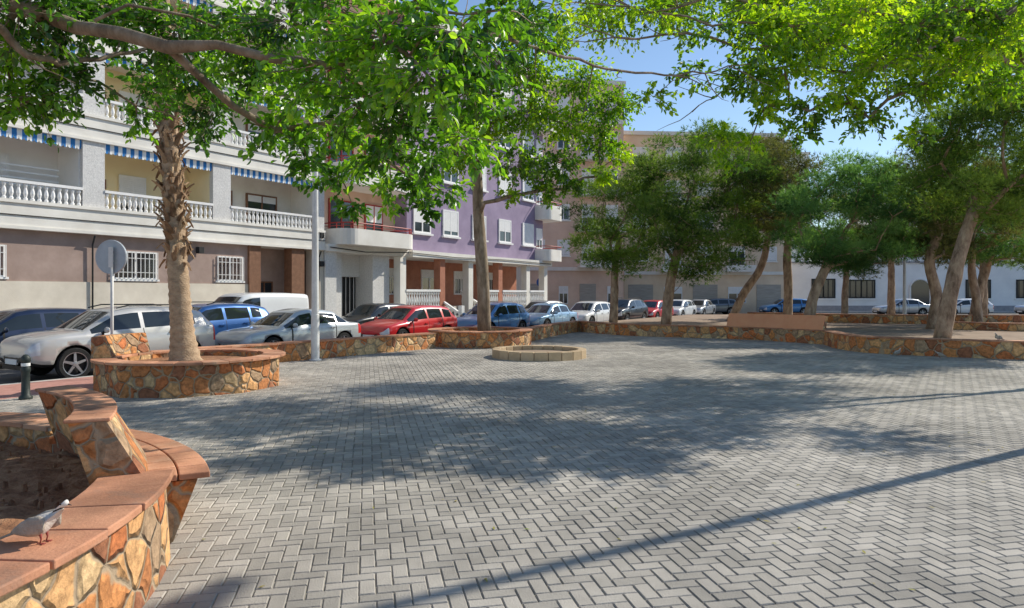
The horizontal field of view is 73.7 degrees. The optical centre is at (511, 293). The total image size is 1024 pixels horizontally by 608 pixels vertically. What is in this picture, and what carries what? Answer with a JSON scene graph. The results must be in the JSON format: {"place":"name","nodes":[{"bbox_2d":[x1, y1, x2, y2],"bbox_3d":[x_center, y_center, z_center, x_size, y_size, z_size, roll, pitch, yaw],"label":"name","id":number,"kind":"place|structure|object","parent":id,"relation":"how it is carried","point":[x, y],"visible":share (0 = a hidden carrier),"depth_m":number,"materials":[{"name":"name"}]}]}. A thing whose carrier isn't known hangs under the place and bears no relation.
{"place":"outdoors","nodes":[
{"label":"outdoors","id":0,"kind":"place"},
{"bbox_2d":[0,70,58,188],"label":"balcony items","id":1,"kind":"object","parent":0,"point":[29,167],"visible":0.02,"depth_m":22.12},
{"bbox_2d":[0,376,92,399],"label":"pavement","id":2,"kind":"structure","parent":0,"point":[10,391],"depth_m":13.07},
{"bbox_2d":[95,240,126,334],"bbox_3d":[-8.378,0.320,14.218,0.720,2.900,0.110,0,0,8],"label":"traffic sign","id":3,"kind":"object","parent":2,"relation":"on","point":[111,257],"visible":0.98,"depth_m":14.21,"materials":[{"name":"metal"}]},
{"bbox_2d":[238,334,434,361],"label":"stone wall","id":4,"kind":"structure","parent":2,"relation":"on","point":[302,351],"depth_m":19.30,"materials":[{"name":"stone"}]},
{"bbox_2d":[197,332,435,347],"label":"cap tiles","id":5,"kind":"object","parent":4,"relation":"on","point":[305,341],"visible":0.91,"depth_m":18.26,"materials":[{"name":"ceramic"}]},
{"bbox_2d":[725,327,822,343],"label":"stone wall","id":6,"kind":"structure","parent":2,"relation":"on","point":[799,336],"depth_m":25.07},
{"bbox_2d":[725,326,822,330],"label":"cap tiles","id":7,"kind":"object","parent":6,"relation":"on","point":[774,328],"visible":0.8,"depth_m":25.07,"materials":[{"name":"ceramic"}]},
{"bbox_2d":[726,313,827,329],"bbox_3d":[9.735,1.002,25.251,0.537,0.495,3.831,0,0,-40],"label":"bench backrest","id":8,"kind":"object","parent":7,"relation":"on","point":[816,322],"visible":0.98,"depth_m":25.12,"materials":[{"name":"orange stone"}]},
{"bbox_2d":[747,313,1023,323],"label":"stone wall","id":9,"kind":"structure","parent":2,"relation":"on","point":[900,319],"depth_m":31.83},
{"bbox_2d":[747,312,1023,315],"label":"cap tiles","id":10,"kind":"object","parent":9,"relation":"on","point":[882,314],"visible":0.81,"depth_m":32.09,"materials":[{"name":"ceramic"}]},
{"bbox_2d":[902,250,906,313],"bbox_3d":[22.478,-1.095,40.000,1.356,5.710,0.328,0,0,0],"label":"street lamp","id":11,"kind":"object","parent":2,"relation":"on","point":[904,307],"visible":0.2,"depth_m":39.93,"materials":[{"name":"metal"}]},
{"bbox_2d":[823,332,1023,359],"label":"stone wall","id":12,"kind":"structure","parent":2,"relation":"on","point":[990,350],"depth_m":19.11,"materials":[{"name":"stone"}]},
{"bbox_2d":[823,330,1023,342],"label":"cap tiles","id":13,"kind":"object","parent":12,"relation":"on","point":[890,337],"visible":1,"depth_m":19.27,"materials":[{"name":"ceramic"}]},
{"bbox_2d":[953,323,1023,330],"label":"stone wall","id":14,"kind":"structure","parent":2,"relation":"on","point":[988,327],"depth_m":25.86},
{"bbox_2d":[954,322,1023,323],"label":"cap tiles","id":15,"kind":"object","parent":14,"relation":"on","point":[988,323],"visible":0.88,"depth_m":25.96,"materials":[{"name":"ceramic"}]},
{"bbox_2d":[0,360,92,383],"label":"road","id":16,"kind":"structure","parent":0,"point":[7,376],"depth_m":15.45,"materials":[{"name":"asphalt"}]},
{"bbox_2d":[0,307,89,342],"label":"parked car","id":17,"kind":"object","parent":16,"relation":"on","point":[15,321],"visible":0.23,"depth_m":17.54,"materials":[{"name":"blue paint"}]},
{"bbox_2d":[0,304,214,377],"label":"parked suv","id":18,"kind":"object","parent":16,"relation":"on","point":[64,350],"visible":0.62,"depth_m":15.25,"materials":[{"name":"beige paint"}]},
{"bbox_2d":[191,301,268,334],"bbox_3d":[-9.693,1.058,21.445,2.170,1.625,4.334,0,0,32],"label":"parked suv","id":19,"kind":"object","parent":16,"relation":"on","point":[220,316],"visible":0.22,"depth_m":21.41,"materials":[{"name":"blue paint"}]},
{"bbox_2d":[215,292,308,312],"bbox_3d":[-9.729,0.907,25.201,2.170,1.925,4.334,0,0,32],"label":"parked van","id":20,"kind":"object","parent":16,"relation":"on","point":[269,302],"visible":0.2,"depth_m":25.10,"materials":[{"name":"white paint"}]},
{"bbox_2d":[215,308,360,345],"bbox_3d":[-6.742,1.158,20.869,2.150,1.424,4.486,0,0,32],"label":"parked car","id":21,"kind":"object","parent":16,"relation":"on","point":[288,324],"visible":0.55,"depth_m":20.15,"materials":[{"name":"silver paint"}]},
{"bbox_2d":[341,303,405,323],"bbox_3d":[-6.136,1.138,30.378,2.150,1.465,4.234,0,0,32],"label":"parked car","id":22,"kind":"object","parent":16,"relation":"on","point":[363,313],"visible":0.31,"depth_m":29.63,"materials":[{"name":"paint"}]},
{"bbox_2d":[360,305,456,336],"bbox_3d":[-3.869,1.143,25.378,2.130,1.455,4.133,0,0,32],"label":"parked car","id":23,"kind":"object","parent":16,"relation":"on","point":[403,319],"visible":0.59,"depth_m":24.70,"materials":[{"name":"red paint"}]},
{"bbox_2d":[457,302,529,326],"bbox_3d":[-0.927,1.118,29.904,2.130,1.505,4.133,0,0,32],"label":"parked car","id":24,"kind":"object","parent":16,"relation":"on","point":[506,314],"visible":0.48,"depth_m":29.45,"materials":[{"name":"blue paint"}]},
{"bbox_2d":[525,300,562,310],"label":"parked car","id":25,"kind":"object","parent":16,"relation":"on","point":[529,305],"visible":0.1,"depth_m":42.56,"materials":[{"name":"silver paint"}]},
{"bbox_2d":[527,303,577,325],"bbox_3d":[1.662,1.158,34.061,2.130,1.424,4.334,0,0,32],"label":"parked car","id":26,"kind":"object","parent":16,"relation":"on","point":[542,313],"visible":0.51,"depth_m":33.45,"materials":[{"name":"blue paint"}]},
{"bbox_2d":[571,301,609,321],"bbox_3d":[4.228,1.133,37.997,2.130,1.475,4.133,0,0,32],"label":"parked car","id":27,"kind":"object","parent":16,"relation":"on","point":[597,311],"visible":0.46,"depth_m":37.34,"materials":[{"name":"white paint"}]},
{"bbox_2d":[609,298,647,319],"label":"parked suv","id":28,"kind":"object","parent":16,"relation":"on","point":[631,308],"visible":0.49,"depth_m":41.42,"materials":[{"name":"paint"}]},
{"bbox_2d":[644,300,673,317],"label":"parked car","id":29,"kind":"object","parent":16,"relation":"on","point":[654,308],"visible":0.34,"depth_m":45.26,"materials":[{"name":"red paint"}]},
{"bbox_2d":[0,90,244,282],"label":"window frames","id":30,"kind":"structure","parent":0,"point":[155,279],"depth_m":24.84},
{"bbox_2d":[0,0,312,228],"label":"balcony back walls","id":31,"kind":"structure","parent":0,"point":[65,161],"depth_m":25.48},
{"bbox_2d":[0,332,1023,607],"bbox_3d":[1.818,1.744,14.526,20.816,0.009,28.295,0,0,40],"label":"paving","id":32,"kind":"structure","parent":0,"point":[822,428],"depth_m":6.41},
{"bbox_2d":[18,354,32,399],"bbox_3d":[-8.050,1.380,11.300,0.200,0.760,0.200,0,0,0],"label":"bollard","id":33,"kind":"object","parent":32,"relation":"on","point":[25,368],"visible":0.99,"depth_m":11.25,"materials":[{"name":"metal"}]},
{"bbox_2d":[0,412,173,607],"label":"round planter","id":34,"kind":"object","parent":32,"relation":"on","point":[108,546],"visible":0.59,"depth_m":3.76,"materials":[{"name":"stone"}]},
{"bbox_2d":[0,500,71,544],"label":"collared dove","id":35,"kind":"object","parent":34,"relation":"on","point":[41,524],"visible":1,"depth_m":3.13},
{"bbox_2d":[0,0,772,228],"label":"ficus tree","id":36,"kind":"object","parent":34,"relation":"on","point":[390,87],"visible":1,"depth_m":7.59,"materials":[{"name":"green plant"}]},
{"bbox_2d":[35,385,209,543],"bbox_3d":[-3.100,1.268,5.393,0.986,0.965,2.464,0,0,-39],"label":"park bench","id":37,"kind":"object","parent":32,"relation":"on","point":[95,432],"visible":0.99,"depth_m":4.81,"materials":[{"name":"stone"}]},
{"bbox_2d":[90,333,285,397],"bbox_3d":[-6.050,1.275,12.944,3.336,0.990,3.317,0,0,0],"label":"stone planter","id":38,"kind":"object","parent":32,"relation":"on","point":[128,365],"visible":0.9,"depth_m":11.83,"materials":[{"name":"stone"}]},
{"bbox_2d":[149,0,202,360],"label":"palm tree","id":39,"kind":"object","parent":38,"relation":"in","point":[183,345],"visible":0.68,"depth_m":12.90,"materials":[{"name":"brown plant"}]},
{"bbox_2d":[268,75,320,360],"bbox_3d":[-6.002,-2.095,18.386,2.256,7.710,0.328,0,0,30],"label":"street lamp","id":40,"kind":"object","parent":32,"relation":"on","point":[315,353],"visible":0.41,"depth_m":17.83,"materials":[{"name":"metal"}]},
{"bbox_2d":[428,326,532,348],"bbox_3d":[-1.094,1.486,23.498,3.600,0.569,3.616,0,0,0],"label":"stone planter","id":41,"kind":"object","parent":32,"relation":"on","point":[465,337],"visible":0.92,"depth_m":22.04,"materials":[{"name":"stone"}]},
{"bbox_2d":[420,3,650,330],"bbox_3d":[0.905,-4.273,23.200,8.103,11.257,3.774,0,0,-30],"label":"ficus tree","id":42,"kind":"object","parent":41,"relation":"on","point":[533,119],"visible":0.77,"depth_m":23.26,"materials":[{"name":"green plant"}]},
{"bbox_2d":[492,345,585,361],"bbox_3d":[0.750,1.633,18.850,2.596,0.254,2.576,0,0,0],"label":"ring planter","id":43,"kind":"object","parent":32,"relation":"on","point":[540,353],"visible":0.99,"depth_m":18.01,"materials":[{"name":"stone"}]},
{"bbox_2d":[531,322,578,340],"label":"stone wall","id":44,"kind":"structure","parent":32,"relation":"on","point":[547,331],"depth_m":28.18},
{"bbox_2d":[525,321,578,328],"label":"cap tiles","id":45,"kind":"object","parent":44,"relation":"on","point":[543,325],"visible":0.91,"depth_m":27.80,"materials":[{"name":"ceramic"}]},
{"bbox_2d":[208,378,1002,589],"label":"fallen leaves","id":46,"kind":"object","parent":32,"relation":"on","point":[608,466],"visible":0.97,"depth_m":6.82,"materials":[{"name":"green plant"}]},
{"bbox_2d":[579,322,724,338],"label":"stone wall","id":47,"kind":"structure","parent":32,"relation":"on","point":[670,331],"depth_m":27.73,"materials":[{"name":"stone"}]},
{"bbox_2d":[579,321,724,326],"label":"cap tiles","id":48,"kind":"object","parent":47,"relation":"on","point":[652,324],"visible":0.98,"depth_m":27.82,"materials":[{"name":"ceramic"}]},
{"bbox_2d":[495,0,1023,182],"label":"ficus tree","id":49,"kind":"object","parent":32,"relation":"on","point":[966,40],"visible":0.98,"depth_m":11.43,"materials":[{"name":"green plant"}]},
{"bbox_2d":[516,84,623,308],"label":"walls","id":50,"kind":"structure","parent":0,"point":[554,232],"depth_m":57.56,"materials":[{"name":"paint"}]},
{"bbox_2d":[531,284,595,300],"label":"garage doors","id":51,"kind":"structure","parent":50,"relation":"attached to","point":[587,292],"depth_m":57.68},
{"bbox_2d":[530,78,625,270],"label":"slabs","id":52,"kind":"structure","parent":50,"relation":"attached to","point":[583,267],"depth_m":57.23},
{"bbox_2d":[543,97,617,303],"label":"window frames","id":53,"kind":"structure","parent":50,"relation":"attached to","point":[569,211],"depth_m":57.43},
{"bbox_2d":[543,98,616,293],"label":"roller shutters","id":54,"kind":"object","parent":53,"relation":"attached to","point":[566,245],"visible":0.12,"depth_m":57.45,"materials":[{"name":"white paint"}]},
{"bbox_2d":[558,104,616,302],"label":"window glass","id":55,"kind":"object","parent":50,"relation":"attached to","point":[560,143],"visible":0.16,"depth_m":57.46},
{"bbox_2d":[399,0,1023,229],"label":"sky","id":56,"kind":"structure","parent":0,"point":[657,58],"materials":[{"name":"blue"}]},
{"bbox_2d":[603,314,1023,339],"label":"planted ground","id":57,"kind":"structure","parent":0,"point":[897,330],"depth_m":27.40,"materials":[{"name":"soil"}]},
{"bbox_2d":[555,161,677,322],"bbox_3d":[5.080,-2.525,33.091,5.920,7.967,5.978,0,0,0],"label":"pine tree","id":58,"kind":"object","parent":57,"relation":"on","point":[618,253],"visible":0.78,"depth_m":32.36,"materials":[{"name":"green plant"}]},
{"bbox_2d":[614,117,787,324],"bbox_3d":[8.339,-3.120,31.185,7.618,9.171,7.302,0,0,0],"label":"pine tree","id":59,"kind":"object","parent":57,"relation":"on","point":[678,241],"visible":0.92,"depth_m":29.86,"materials":[{"name":"green plant"}]},
{"bbox_2d":[702,132,809,320],"bbox_3d":[12.811,-3.430,35.301,6.074,9.950,5.857,0,0,0],"label":"pine tree","id":60,"kind":"object","parent":57,"relation":"on","point":[747,288],"visible":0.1,"depth_m":34.84,"materials":[{"name":"green plant"}]},
{"bbox_2d":[716,130,835,314],"bbox_3d":[12.239,-3.068,31.627,5.538,9.054,5.528,0,0,0],"label":"pine tree","id":61,"kind":"object","parent":57,"relation":"on","point":[787,266],"visible":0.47,"depth_m":30.69,"materials":[{"name":"green plant"}]},
{"bbox_2d":[795,181,904,313],"bbox_3d":[19.638,-2.703,39.689,7.495,8.309,6.329,0,0,0],"label":"pine tree","id":62,"kind":"object","parent":57,"relation":"on","point":[844,300],"visible":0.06,"depth_m":39.84,"materials":[{"name":"green plant"}]},
{"bbox_2d":[760,147,941,314],"bbox_3d":[13.834,-2.284,27.865,7.350,7.536,6.472,0,0,0],"label":"pine tree","id":63,"kind":"object","parent":57,"relation":"on","point":[839,251],"visible":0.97,"depth_m":26.95,"materials":[{"name":"green plant"}]},
{"bbox_2d":[824,181,924,313],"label":"pine tree","id":64,"kind":"object","parent":57,"relation":"on","point":[891,306],"visible":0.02,"depth_m":44.84,"materials":[{"name":"green plant"}]},
{"bbox_2d":[852,140,1023,328],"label":"pine tree","id":65,"kind":"object","parent":57,"relation":"on","point":[941,232],"visible":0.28,"depth_m":26.84,"materials":[{"name":"green plant"}]},
{"bbox_2d":[878,80,1023,337],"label":"pine tree","id":66,"kind":"object","parent":57,"relation":"on","point":[966,184],"visible":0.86,"depth_m":21.52,"materials":[{"name":"green plant"}]},
{"bbox_2d":[913,162,1016,314],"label":"pine tree","id":67,"kind":"object","parent":57,"relation":"on","point":[985,305],"depth_m":41.80,"materials":[{"name":"green plant"}]},
{"bbox_2d":[910,161,1023,314],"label":"pine tree","id":68,"kind":"object","parent":57,"relation":"on","point":[984,274],"visible":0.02,"depth_m":33.58,"materials":[{"name":"green plant"}]},
{"bbox_2d":[915,141,1023,321],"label":"pine tree","id":69,"kind":"object","parent":57,"relation":"on","point":[977,310],"visible":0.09,"depth_m":29.83,"materials":[{"name":"green plant"}]},
{"bbox_2d":[816,311,1015,312],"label":"pavement","id":70,"kind":"structure","parent":0,"point":[872,312],"depth_m":67.26,"materials":[{"name":"stone"}]},
{"bbox_2d":[828,313,1017,313],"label":"cross road","id":71,"kind":"structure","parent":0,"point":[927,313],"depth_m":64.87,"materials":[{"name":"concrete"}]},
{"bbox_2d":[673,299,696,315],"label":"parked car","id":72,"kind":"object","parent":71,"relation":"on","point":[684,307],"visible":0.54,"depth_m":50.06,"materials":[{"name":"white paint"}]},
{"bbox_2d":[691,299,715,313],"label":"parked car","id":73,"kind":"object","parent":71,"relation":"on","point":[704,306],"visible":0.56,"depth_m":54.48,"materials":[{"name":"silver paint"}]},
{"bbox_2d":[707,298,735,313],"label":"parked car","id":74,"kind":"object","parent":71,"relation":"on","point":[724,305],"visible":0.33,"depth_m":60.23,"materials":[{"name":"grey paint"}]},
{"bbox_2d":[759,298,806,312],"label":"parked car","id":75,"kind":"object","parent":71,"relation":"on","point":[799,304],"visible":0.62,"depth_m":59.21,"materials":[{"name":"blue paint"}]},
{"bbox_2d":[872,298,929,313],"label":"parked car","id":76,"kind":"object","parent":71,"relation":"on","point":[915,306],"visible":0.74,"depth_m":56.20,"materials":[{"name":"silver paint"}]},
{"bbox_2d":[956,298,993,313],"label":"parked car","id":77,"kind":"object","parent":71,"relation":"on","point":[963,305],"visible":0.22,"depth_m":56.16,"materials":[{"name":"white paint"}]},
{"label":"ground","id":78,"kind":"structure","parent":0,"visible":0},
{"bbox_2d":[0,376,91,384],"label":"kerb","id":79,"kind":"structure","parent":78,"relation":"on","point":[47,380],"depth_m":13.80,"materials":[{"name":"stone"}]},
{"bbox_2d":[0,228,305,293],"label":"plinth wall","id":80,"kind":"structure","parent":78,"relation":"on","point":[32,255],"depth_m":22.93,"materials":[{"name":"paint"}]},
{"bbox_2d":[0,250,322,310],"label":"plinth wall","id":81,"kind":"structure","parent":78,"relation":"on","point":[26,294],"depth_m":23.27,"materials":[{"name":"paint"}]},
{"bbox_2d":[105,0,303,293],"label":"wooden doors","id":82,"kind":"structure","parent":78,"relation":"on","point":[293,270],"depth_m":29.97,"materials":[{"name":"brown wood"}]},
{"bbox_2d":[1,0,274,291],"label":"window glass","id":83,"kind":"object","parent":82,"relation":"attached to","point":[257,205],"visible":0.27,"depth_m":27.13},
{"bbox_2d":[0,26,275,204],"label":"roller shutters","id":84,"kind":"object","parent":83,"relation":"attached to","point":[126,185],"visible":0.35,"depth_m":25.61,"materials":[{"name":"white paint"}]},
{"bbox_2d":[342,277,354,315],"bbox_3d":[-8.595,0.515,34.146,0.200,2.730,1.900,0,0,32],"label":"entrance door","id":85,"kind":"structure","parent":78,"relation":"on","point":[347,295],"depth_m":34.43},
{"bbox_2d":[323,11,560,317],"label":"slabs and balconies","id":86,"kind":"structure","parent":78,"relation":"on","point":[365,240],"depth_m":34.58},
{"bbox_2d":[330,247,546,263],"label":"wall cables","id":87,"kind":"object","parent":86,"relation":"attached to","point":[428,254],"depth_m":36.25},
{"bbox_2d":[324,8,561,248],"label":"railings","id":88,"kind":"object","parent":86,"relation":"on","point":[352,225],"visible":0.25,"depth_m":33.56,"materials":[{"name":"red metal"}]},
{"bbox_2d":[389,259,515,305],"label":"terrace wall","id":89,"kind":"structure","parent":78,"relation":"on","point":[413,274],"depth_m":42.95,"materials":[{"name":"paint"}]},
{"bbox_2d":[395,15,542,259],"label":"walls","id":90,"kind":"structure","parent":78,"relation":"on","point":[519,214],"depth_m":42.72,"materials":[{"name":"paint"}]},
{"bbox_2d":[324,0,403,232],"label":"beige walls","id":91,"kind":"structure","parent":90,"relation":"on","point":[370,199],"depth_m":34.64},
{"bbox_2d":[330,13,540,292],"bbox_3d":[-3.904,-7.000,40.951,2.180,13.940,18.880,0,0,32],"label":"window glass","id":92,"kind":"object","parent":90,"relation":"attached to","point":[418,226],"visible":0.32,"depth_m":37.81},
{"bbox_2d":[345,57,541,313],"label":"window frames","id":93,"kind":"structure","parent":90,"relation":"attached to","point":[450,182],"depth_m":42.42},
{"bbox_2d":[366,26,541,279],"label":"roller shutters","id":94,"kind":"object","parent":93,"relation":"attached to","point":[447,220],"visible":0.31,"depth_m":42.24,"materials":[{"name":"white paint"}]},
{"bbox_2d":[624,135,783,313],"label":"walls","id":95,"kind":"structure","parent":78,"relation":"on","point":[723,283],"depth_m":62.51,"materials":[{"name":"paint"}]},
{"bbox_2d":[633,156,775,301],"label":"window glass","id":96,"kind":"object","parent":95,"relation":"attached to","point":[731,296],"visible":0.09,"depth_m":62.68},
{"bbox_2d":[628,285,780,313],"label":"garage doors","id":97,"kind":"structure","parent":95,"relation":"attached to","point":[768,294],"depth_m":62.51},
{"bbox_2d":[632,147,776,302],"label":"window frames","id":98,"kind":"structure","parent":95,"relation":"attached to","point":[702,246],"depth_m":62.41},
{"bbox_2d":[633,148,775,293],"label":"roller shutters","id":99,"kind":"object","parent":98,"relation":"attached to","point":[734,290],"visible":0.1,"depth_m":62.31,"materials":[{"name":"white paint"}]},
{"bbox_2d":[624,131,786,274],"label":"slabs","id":100,"kind":"structure","parent":95,"relation":"on","point":[749,271],"depth_m":62.06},
{"bbox_2d":[787,155,808,261],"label":"walls","id":101,"kind":"structure","parent":78,"relation":"on","point":[793,251],"depth_m":92.00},
{"bbox_2d":[791,256,1023,305],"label":"walls","id":102,"kind":"structure","parent":78,"relation":"on","point":[1003,285],"depth_m":69.45,"materials":[{"name":"paint"}]},
{"bbox_2d":[791,261,1020,310],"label":"plinth and cornice","id":103,"kind":"structure","parent":102,"relation":"attached to","point":[869,308],"depth_m":69.53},
{"bbox_2d":[811,279,1023,297],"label":"window frames","id":104,"kind":"structure","parent":102,"relation":"attached to","point":[834,288],"depth_m":69.50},
{"bbox_2d":[813,280,1023,303],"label":"window glass","id":105,"kind":"object","parent":102,"relation":"attached to","point":[919,290],"visible":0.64,"depth_m":69.52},
{"bbox_2d":[818,278,1023,304],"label":"trims","id":106,"kind":"object","parent":102,"relation":"attached to","point":[913,281],"visible":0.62,"depth_m":69.31,"materials":[{"name":"white paint"}]},
{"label":"pavement","id":107,"kind":"structure","parent":0,"visible":0},
{"bbox_2d":[323,251,546,316],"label":"columns","id":108,"kind":"structure","parent":107,"relation":"on","point":[370,273],"depth_m":34.82,"materials":[{"name":"paint"}]},
{"bbox_2d":[406,289,544,316],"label":"balustrades","id":109,"kind":"object","parent":107,"relation":"on","point":[461,308],"visible":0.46,"depth_m":38.40,"materials":[{"name":"white paint"}]},
{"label":"walls","id":110,"kind":"object","parent":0,"visible":0},
{"bbox_2d":[0,0,325,250],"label":"balcony bands","id":111,"kind":"object","parent":110,"relation":"attached to","point":[46,209],"visible":0.3,"depth_m":24.27,"materials":[{"name":"paint"}]},
{"bbox_2d":[0,0,311,187],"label":"awning valances","id":112,"kind":"object","parent":111,"relation":"attached to","point":[16,133],"visible":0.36,"depth_m":24.32,"materials":[{"name":"fabric"}]},
{"bbox_2d":[0,0,314,228],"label":"balustrades","id":113,"kind":"object","parent":111,"relation":"attached to","point":[25,183],"visible":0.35,"depth_m":24.25,"materials":[{"name":"white paint"}]},
{"bbox_2d":[0,0,323,308],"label":"wall cables","id":114,"kind":"object","parent":111,"relation":"attached to","point":[199,250],"depth_m":23.96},
{"bbox_2d":[80,4,323,229],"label":"pillars","id":115,"kind":"structure","parent":111,"relation":"on","point":[92,170],"depth_m":23.14,"materials":[{"name":"grey paint"}]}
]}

